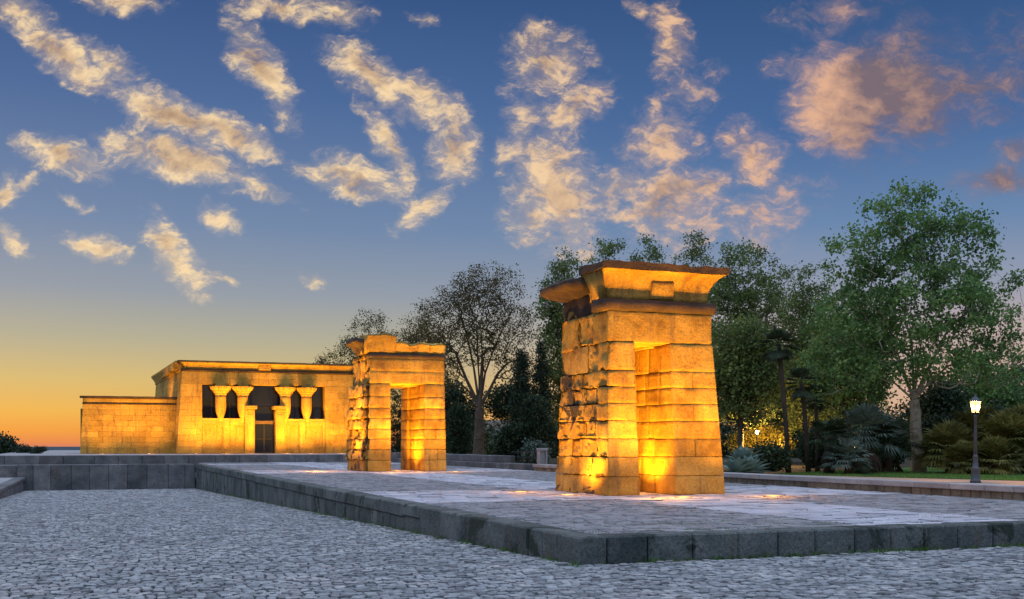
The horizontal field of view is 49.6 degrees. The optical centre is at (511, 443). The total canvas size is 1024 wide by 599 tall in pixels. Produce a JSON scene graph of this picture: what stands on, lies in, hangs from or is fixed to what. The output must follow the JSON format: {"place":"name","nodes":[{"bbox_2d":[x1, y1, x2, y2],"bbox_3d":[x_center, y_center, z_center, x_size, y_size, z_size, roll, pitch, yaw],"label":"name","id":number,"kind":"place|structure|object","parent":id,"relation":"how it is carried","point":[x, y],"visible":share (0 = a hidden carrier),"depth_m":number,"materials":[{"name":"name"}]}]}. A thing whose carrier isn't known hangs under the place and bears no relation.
{"place":"outdoors","nodes":[
{"label":"outdoors","id":0,"kind":"place"},
{"bbox_2d":[0,478,11,482],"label":"bank paving","id":1,"kind":"structure","parent":0,"point":[2,480],"depth_m":58.06,"materials":[{"name":"stone"}]},
{"bbox_2d":[47,446,395,489],"bbox_3d":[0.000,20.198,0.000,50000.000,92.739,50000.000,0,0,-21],"label":"terrain","id":2,"kind":"structure","parent":0,"point":[63,448],"depth_m":3269.38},
{"bbox_2d":[0,450,447,471],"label":"terrace","id":3,"kind":"structure","parent":0,"point":[62,452],"depth_m":71.84,"materials":[{"name":"stone"}]},
{"bbox_2d":[13,444,31,452],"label":"shrub","id":4,"kind":"object","parent":3,"relation":"on","point":[23,448],"visible":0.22,"depth_m":83.73,"materials":[{"name":"green plant"}]},
{"bbox_2d":[27,445,47,453],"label":"shrub","id":5,"kind":"object","parent":3,"relation":"on","point":[38,450],"visible":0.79,"depth_m":77.72,"materials":[{"name":"green plant"}]},
{"bbox_2d":[80,360,352,453],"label":"stone temple","id":6,"kind":"structure","parent":3,"relation":"on","point":[204,407],"depth_m":78.45,"materials":[{"name":"stone"}]},
{"bbox_2d":[255,421,274,452],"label":"door","id":7,"kind":"structure","parent":6,"relation":"in","point":[264,430],"depth_m":79.32,"materials":[{"name":"brown wood"}]},
{"bbox_2d":[0,454,479,464],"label":"terrace step","id":8,"kind":"object","parent":3,"relation":"on","point":[85,459],"visible":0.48,"depth_m":66.81,"materials":[{"name":"grey stone"}]},
{"bbox_2d":[387,389,401,451],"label":"shrub","id":9,"kind":"object","parent":3,"relation":"on","point":[396,426],"visible":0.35,"depth_m":83.51,"materials":[{"name":"green plant"}]},
{"bbox_2d":[484,420,510,438],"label":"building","id":10,"kind":"structure","parent":0,"point":[497,421],"depth_m":130.78,"materials":[{"name":"grey glass"}]},
{"bbox_2d":[0,488,1023,598],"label":"cobbled basin floor","id":11,"kind":"structure","parent":0,"point":[190,543],"depth_m":13.61,"materials":[{"name":"stone"}]},
{"bbox_2d":[0,477,24,498],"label":"basin kerb","id":12,"kind":"structure","parent":11,"relation":"on","point":[13,486],"depth_m":53.20,"materials":[{"name":"grey stone"}]},
{"bbox_2d":[195,464,1023,564],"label":"platform edge wall","id":13,"kind":"structure","parent":11,"relation":"on","point":[540,540],"depth_m":15.62,"materials":[{"name":"stone"}]},
{"bbox_2d":[205,490,1023,567],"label":"wall foot weeds","id":14,"kind":"object","parent":11,"relation":"on","point":[713,558],"depth_m":15.42,"materials":[{"name":"green plant"}]},
{"bbox_2d":[532,464,1023,500],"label":"border wall","id":15,"kind":"structure","parent":11,"relation":"on","point":[991,491],"depth_m":26.59,"materials":[{"name":"stone"}]},
{"bbox_2d":[0,0,1023,446],"label":"sky","id":16,"kind":"structure","parent":0,"point":[207,180],"materials":[{"name":"blue"}]},
{"bbox_2d":[199,462,1023,534],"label":"platform paving","id":17,"kind":"structure","parent":0,"point":[623,512],"depth_m":20.46,"materials":[{"name":"grey stone"}]},
{"bbox_2d":[207,462,1018,525],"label":"pale paving bands","id":18,"kind":"object","parent":17,"relation":"on","point":[729,500],"visible":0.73,"depth_m":23.95,"materials":[{"name":"grey stone"}]},
{"bbox_2d":[345,333,445,471],"bbox_3d":[-5.215,-1.738,47.957,3.934,5.801,3.611,0,0,-21],"label":"stone gateway","id":19,"kind":"object","parent":18,"relation":"on","point":[384,364],"visible":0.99,"depth_m":46.84,"materials":[{"name":"stone"}]},
{"bbox_2d":[539,260,729,495],"bbox_3d":[2.803,-1.466,26.227,3.530,5.244,3.128,0,0,-21],"label":"stone gateway","id":20,"kind":"object","parent":18,"relation":"on","point":[638,410],"visible":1,"depth_m":25.27,"materials":[{"name":"stone"}]},
{"bbox_2d":[538,507,980,533],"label":"joint weeds","id":21,"kind":"object","parent":17,"relation":"on","point":[714,521],"visible":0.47,"depth_m":15.95,"materials":[{"name":"green plant"}]},
{"bbox_2d":[516,456,1023,480],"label":"park ground","id":22,"kind":"structure","parent":0,"point":[796,467],"depth_m":61.49,"materials":[{"name":"green plant"}]},
{"bbox_2d":[313,347,342,363],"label":"broadleaf tree","id":23,"kind":"object","parent":22,"relation":"on","point":[324,358],"visible":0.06,"depth_m":114.90,"materials":[{"name":"green plant"}]},
{"bbox_2d":[329,309,398,403],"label":"broadleaf tree","id":24,"kind":"object","parent":22,"relation":"on","point":[343,353],"visible":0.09,"depth_m":107.68,"materials":[{"name":"green plant"}]},
{"bbox_2d":[390,302,452,400],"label":"broadleaf tree","id":25,"kind":"object","parent":22,"relation":"on","point":[413,330],"visible":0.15,"depth_m":99.52,"materials":[{"name":"green plant"}]},
{"bbox_2d":[398,375,491,452],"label":"broadleaf tree","id":26,"kind":"object","parent":22,"relation":"on","point":[457,395],"visible":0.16,"depth_m":83.31,"materials":[{"name":"green plant"}]},
{"bbox_2d":[445,401,476,453],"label":"shrub","id":27,"kind":"object","parent":22,"relation":"on","point":[456,414],"visible":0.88,"depth_m":67.73,"materials":[{"name":"green plant"}]},
{"bbox_2d":[391,452,533,470],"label":"stepped wall","id":28,"kind":"structure","parent":22,"relation":"on","point":[493,461],"depth_m":54.27,"materials":[{"name":"grey stone"}]},
{"bbox_2d":[517,452,536,462],"bbox_3d":[0.532,0.617,50.248,0.031,0.526,3.040,0,0,-21],"label":"railing","id":29,"kind":"object","parent":28,"relation":"on","point":[526,457],"visible":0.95,"depth_m":50.14,"materials":[{"name":"brown metal"}]},
{"bbox_2d":[403,261,538,454],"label":"plane tree","id":30,"kind":"object","parent":22,"relation":"on","point":[479,401],"visible":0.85,"depth_m":74.71,"materials":[{"name":"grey plant"}]},
{"bbox_2d":[489,419,523,462],"bbox_3d":[-0.269,-0.084,60.021,1.984,2.485,1.826,0,0,0],"label":"shrub","id":31,"kind":"object","parent":22,"relation":"on","point":[506,440],"visible":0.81,"depth_m":59.69,"materials":[{"name":"green plant"}]},
{"bbox_2d":[483,376,533,428],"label":"broadleaf tree","id":32,"kind":"object","parent":22,"relation":"on","point":[498,407],"visible":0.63,"depth_m":87.53,"materials":[{"name":"green plant"}]},
{"bbox_2d":[507,348,534,462],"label":"cypress tree","id":33,"kind":"object","parent":22,"relation":"on","point":[521,375],"visible":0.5,"depth_m":61.76,"materials":[{"name":"green plant"}]},
{"bbox_2d":[514,437,552,463],"bbox_3d":[1.065,0.425,52.020,1.788,1.491,1.595,0,0,-42],"label":"shrub","id":34,"kind":"object","parent":22,"relation":"on","point":[529,446],"visible":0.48,"depth_m":51.72,"materials":[{"name":"green plant"}]},
{"bbox_2d":[512,389,558,458],"bbox_3d":[1.274,-0.890,59.909,2.654,4.110,2.323,0,0,-22],"label":"shrub","id":35,"kind":"object","parent":22,"relation":"on","point":[537,426],"visible":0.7,"depth_m":59.68,"materials":[{"name":"green plant"}]},
{"bbox_2d":[536,448,547,463],"bbox_3d":[1.311,0.690,48.137,0.420,1.020,0.340,0,0,-21],"label":"pedestal","id":36,"kind":"object","parent":22,"relation":"on","point":[541,455],"visible":0.54,"depth_m":48.07,"materials":[{"name":"stone"}]},
{"bbox_2d":[528,339,556,459],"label":"cypress tree","id":37,"kind":"object","parent":22,"relation":"on","point":[540,377],"visible":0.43,"depth_m":65.80,"materials":[{"name":"green plant"}]},
{"bbox_2d":[531,246,587,439],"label":"poplar tree","id":38,"kind":"object","parent":22,"relation":"on","point":[555,326],"visible":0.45,"depth_m":67.62,"materials":[{"name":"green plant"}]},
{"bbox_2d":[574,237,628,277],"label":"poplar tree","id":39,"kind":"object","parent":22,"relation":"on","point":[603,251],"visible":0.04,"depth_m":71.79,"materials":[{"name":"green plant"}]},
{"bbox_2d":[626,233,667,263],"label":"poplar tree","id":40,"kind":"object","parent":22,"relation":"on","point":[654,253],"visible":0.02,"depth_m":73.74,"materials":[{"name":"green plant"}]},
{"bbox_2d":[441,397,911,457],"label":"woods","id":41,"kind":"object","parent":22,"relation":"on","point":[489,447],"visible":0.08,"depth_m":102.38,"materials":[{"name":"green plant"}]},
{"bbox_2d":[669,228,721,421],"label":"poplar tree","id":42,"kind":"object","parent":22,"relation":"on","point":[698,253],"visible":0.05,"depth_m":69.83,"materials":[{"name":"green plant"}]},
{"bbox_2d":[722,456,762,472],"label":"agave plant","id":43,"kind":"object","parent":22,"relation":"on","point":[736,466],"visible":0.59,"depth_m":43.23,"materials":[{"name":"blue plant"}]},
{"bbox_2d":[708,237,789,446],"bbox_3d":[12.961,-5.147,61.958,5.404,12.808,5.642,0,0,0],"label":"poplar tree","id":44,"kind":"object","parent":22,"relation":"on","point":[738,297],"visible":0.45,"depth_m":61.59,"materials":[{"name":"green plant"}]},
{"bbox_2d":[732,454,770,473],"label":"agave plant","id":45,"kind":"object","parent":22,"relation":"on","point":[751,461],"visible":0.39,"depth_m":43.73,"materials":[{"name":"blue plant"}]},
{"bbox_2d":[711,309,794,447],"bbox_3d":[11.107,-2.611,54.126,5.234,7.749,4.206,0,0,0],"label":"broadleaf tree","id":46,"kind":"object","parent":22,"relation":"on","point":[755,369],"visible":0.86,"depth_m":53.33,"materials":[{"name":"green plant"}]},
{"bbox_2d":[723,419,798,455],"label":"shrub","id":47,"kind":"object","parent":22,"relation":"on","point":[768,433],"visible":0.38,"depth_m":65.12,"materials":[{"name":"green plant"}]},
{"bbox_2d":[749,440,793,471],"bbox_3d":[10.628,0.474,45.915,1.982,1.395,1.927,0,0,18],"label":"shrub","id":48,"kind":"object","parent":22,"relation":"on","point":[775,456],"visible":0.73,"depth_m":45.64,"materials":[{"name":"green plant"}]},
{"bbox_2d":[747,253,807,428],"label":"poplar tree","id":49,"kind":"object","parent":22,"relation":"on","point":[784,274],"visible":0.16,"depth_m":75.88,"materials":[{"name":"green plant"}]},
{"bbox_2d":[756,325,800,472],"bbox_3d":[11.369,-1.897,46.928,1.812,6.508,1.843,0,0,-38],"label":"fan palm","id":50,"kind":"object","parent":22,"relation":"on","point":[778,355],"visible":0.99,"depth_m":46.91,"materials":[{"name":"green plant"}]},
{"bbox_2d":[757,338,852,454],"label":"broadleaf tree","id":51,"kind":"object","parent":22,"relation":"on","point":[780,413],"visible":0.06,"depth_m":71.72,"materials":[{"name":"green plant"}]},
{"bbox_2d":[770,260,841,436],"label":"poplar tree","id":52,"kind":"object","parent":22,"relation":"on","point":[804,309],"visible":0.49,"depth_m":65.61,"materials":[{"name":"green plant"}]},
{"bbox_2d":[801,383,830,471],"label":"fan palm","id":53,"kind":"object","parent":22,"relation":"on","point":[815,406],"visible":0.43,"depth_m":49.92,"materials":[{"name":"green plant"}]},
{"bbox_2d":[792,425,843,468],"bbox_3d":[14.440,0.089,52.010,2.568,2.158,2.198,0,0,0],"label":"shrub","id":54,"kind":"object","parent":22,"relation":"on","point":[812,451],"visible":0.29,"depth_m":51.69,"materials":[{"name":"green plant"}]},
{"bbox_2d":[790,312,904,457],"bbox_3d":[16.545,-2.734,54.010,5.774,7.985,4.415,0,0,0],"label":"broadleaf tree","id":55,"kind":"object","parent":22,"relation":"on","point":[854,394],"visible":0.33,"depth_m":53.41,"materials":[{"name":"green plant"}]},
{"bbox_2d":[816,287,893,461],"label":"poplar tree","id":56,"kind":"object","parent":22,"relation":"on","point":[859,389],"visible":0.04,"depth_m":73.75,"materials":[{"name":"green plant"}]},
{"bbox_2d":[942,354,1023,412],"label":"broadleaf tree","id":57,"kind":"object","parent":22,"relation":"on","point":[1011,395],"visible":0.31,"depth_m":59.22,"materials":[{"name":"green plant"}]},
{"bbox_2d":[1000,350,1023,405],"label":"broadleaf tree","id":58,"kind":"object","parent":22,"relation":"on","point":[1018,365],"visible":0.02,"depth_m":89.92,"materials":[{"name":"green plant"}]},
{"bbox_2d":[775,467,1023,479],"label":"lawn","id":59,"kind":"structure","parent":0,"point":[930,469],"depth_m":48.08,"materials":[{"name":"green plant"}]},
{"bbox_2d":[785,366,820,471],"bbox_3d":[12.552,-1.023,48.048,1.733,4.759,1.555,0,0,0],"label":"fan palm","id":60,"kind":"object","parent":59,"relation":"on","point":[802,391],"visible":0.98,"depth_m":47.91,"materials":[{"name":"green plant"}]},
{"bbox_2d":[802,416,855,473],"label":"fan palm","id":61,"kind":"object","parent":59,"relation":"on","point":[831,427],"visible":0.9,"depth_m":45.70,"materials":[{"name":"green plant"}]},
{"bbox_2d":[817,435,876,473],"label":"fan palm","id":62,"kind":"object","parent":59,"relation":"on","point":[846,450],"visible":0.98,"depth_m":44.86,"materials":[{"name":"green plant"}]},
{"bbox_2d":[853,465,874,474],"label":"agave plant","id":63,"kind":"object","parent":59,"relation":"on","point":[863,469],"visible":0.79,"depth_m":44.35,"materials":[{"name":"green plant"}]},
{"bbox_2d":[825,401,907,472],"bbox_3d":[14.976,0.008,47.007,3.670,3.806,3.876,0,0,0],"label":"fan palm","id":64,"kind":"object","parent":59,"relation":"on","point":[865,413],"visible":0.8,"depth_m":46.47,"materials":[{"name":"green plant"}]},
{"bbox_2d":[856,413,911,467],"bbox_3d":[17.894,-0.166,52.965,2.770,2.660,2.389,0,0,16],"label":"shrub","id":65,"kind":"object","parent":59,"relation":"on","point":[899,458],"visible":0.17,"depth_m":52.50,"materials":[{"name":"green plant"}]},
{"bbox_2d":[858,417,923,472],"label":"fan palm","id":66,"kind":"object","parent":59,"relation":"on","point":[888,463],"visible":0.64,"depth_m":47.54,"materials":[{"name":"green plant"}]},
{"bbox_2d":[791,176,1023,471],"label":"plane tree","id":67,"kind":"object","parent":59,"relation":"on","point":[966,293],"visible":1,"depth_m":48.39,"materials":[{"name":"green plant"}]},
{"bbox_2d":[895,370,978,447],"bbox_3d":[22.390,-1.321,57.934,4.590,5.184,3.880,0,0,0],"label":"broadleaf tree","id":68,"kind":"object","parent":59,"relation":"on","point":[940,398],"visible":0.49,"depth_m":57.38,"materials":[{"name":"green plant"}]},
{"bbox_2d":[921,408,957,467],"bbox_3d":[20.732,-0.302,53.978,2.459,2.943,2.009,0,0,0],"label":"shrub","id":69,"kind":"object","parent":59,"relation":"on","point":[927,423],"visible":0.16,"depth_m":53.75,"materials":[{"name":"green plant"}]},
{"bbox_2d":[910,418,973,472],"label":"fan palm","id":70,"kind":"object","parent":59,"relation":"on","point":[949,433],"visible":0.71,"depth_m":46.46,"materials":[{"name":"green plant"}]},
{"bbox_2d":[936,439,995,474],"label":"fan palm","id":71,"kind":"object","parent":59,"relation":"on","point":[962,449],"visible":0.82,"depth_m":45.04,"materials":[{"name":"green plant"}]},
{"bbox_2d":[938,404,1019,458],"bbox_3d":[20.204,-0.202,47.957,3.924,3.103,4.004,0,0,0],"label":"fan palm","id":72,"kind":"object","parent":59,"relation":"on","point":[967,419],"visible":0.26,"depth_m":47.49,"materials":[{"name":"green plant"}]},
{"bbox_2d":[971,393,1019,466],"bbox_3d":[24.634,-0.702,56.047,3.711,3.749,3.287,0,0,32],"label":"shrub","id":73,"kind":"object","parent":59,"relation":"on","point":[999,407],"visible":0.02,"depth_m":55.77,"materials":[{"name":"green plant"}]},
{"bbox_2d":[968,434,1023,474],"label":"fan palm","id":74,"kind":"object","parent":59,"relation":"on","point":[989,445],"visible":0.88,"depth_m":44.42,"materials":[{"name":"green plant"}]},
{"bbox_2d":[972,409,1023,473],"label":"fan palm","id":75,"kind":"object","parent":59,"relation":"on","point":[1007,424],"visible":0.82,"depth_m":45.37,"materials":[{"name":"green plant"}]},
{"bbox_2d":[987,402,1023,472],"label":"fan palm","id":76,"kind":"object","parent":59,"relation":"on","point":[1019,409],"visible":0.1,"depth_m":46.83,"materials":[{"name":"green plant"}]},
{"bbox_2d":[802,475,1023,484],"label":"sandy path","id":77,"kind":"structure","parent":0,"point":[1005,482],"depth_m":37.73,"materials":[{"name":"beige sand"}]},
{"bbox_2d":[723,445,765,464],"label":"agave plant","id":78,"kind":"object","parent":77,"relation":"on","point":[741,451],"visible":0.38,"depth_m":44.81,"materials":[{"name":"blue plant"}]},
{"bbox_2d":[970,393,980,482],"bbox_3d":[14.857,-0.190,35.500,0.350,2.860,0.350,0,0,-21],"label":"street lamp","id":79,"kind":"object","parent":77,"relation":"on","point":[975,473],"visible":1,"depth_m":35.44,"materials":[{"name":"grey metal"}]},
{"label":"left garden ground","id":80,"kind":"structure","parent":0,"visible":0},
{"bbox_2d":[0,431,23,453],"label":"bush","id":81,"kind":"object","parent":80,"relation":"on","point":[7,445],"visible":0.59,"depth_m":91.55,"materials":[{"name":"green plant"}]},
{"bbox_2d":[0,464,194,490],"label":"basin end wall","id":82,"kind":"structure","parent":80,"relation":"on","point":[47,477],"depth_m":62.91,"materials":[{"name":"grey stone"}]},
{"label":"platform bed","id":83,"kind":"structure","parent":0,"visible":0},
{"bbox_2d":[558,494,576,495],"bbox_3d":[1.244,1.151,24.799,0.420,0.050,0.420,0,0,-21],"label":"ground uplight","id":84,"kind":"object","parent":83,"relation":"on","point":[567,494],"visible":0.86,"depth_m":24.73,"materials":[{"name":"white"}]},
{"bbox_2d":[674,496,692,497],"bbox_3d":[3.677,1.151,23.743,0.420,0.050,0.420,0,0,-21],"label":"ground uplight","id":85,"kind":"object","parent":83,"relation":"on","point":[683,497],"visible":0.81,"depth_m":23.65,"materials":[{"name":"white"}]},
{"bbox_2d":[763,495,782,496],"bbox_3d":[5.700,1.151,24.188,0.420,0.050,0.420,0,0,-21],"label":"ground uplight","id":86,"kind":"object","parent":83,"relation":"on","point":[772,496],"visible":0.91,"depth_m":24.11,"materials":[{"name":"white"}]}
]}

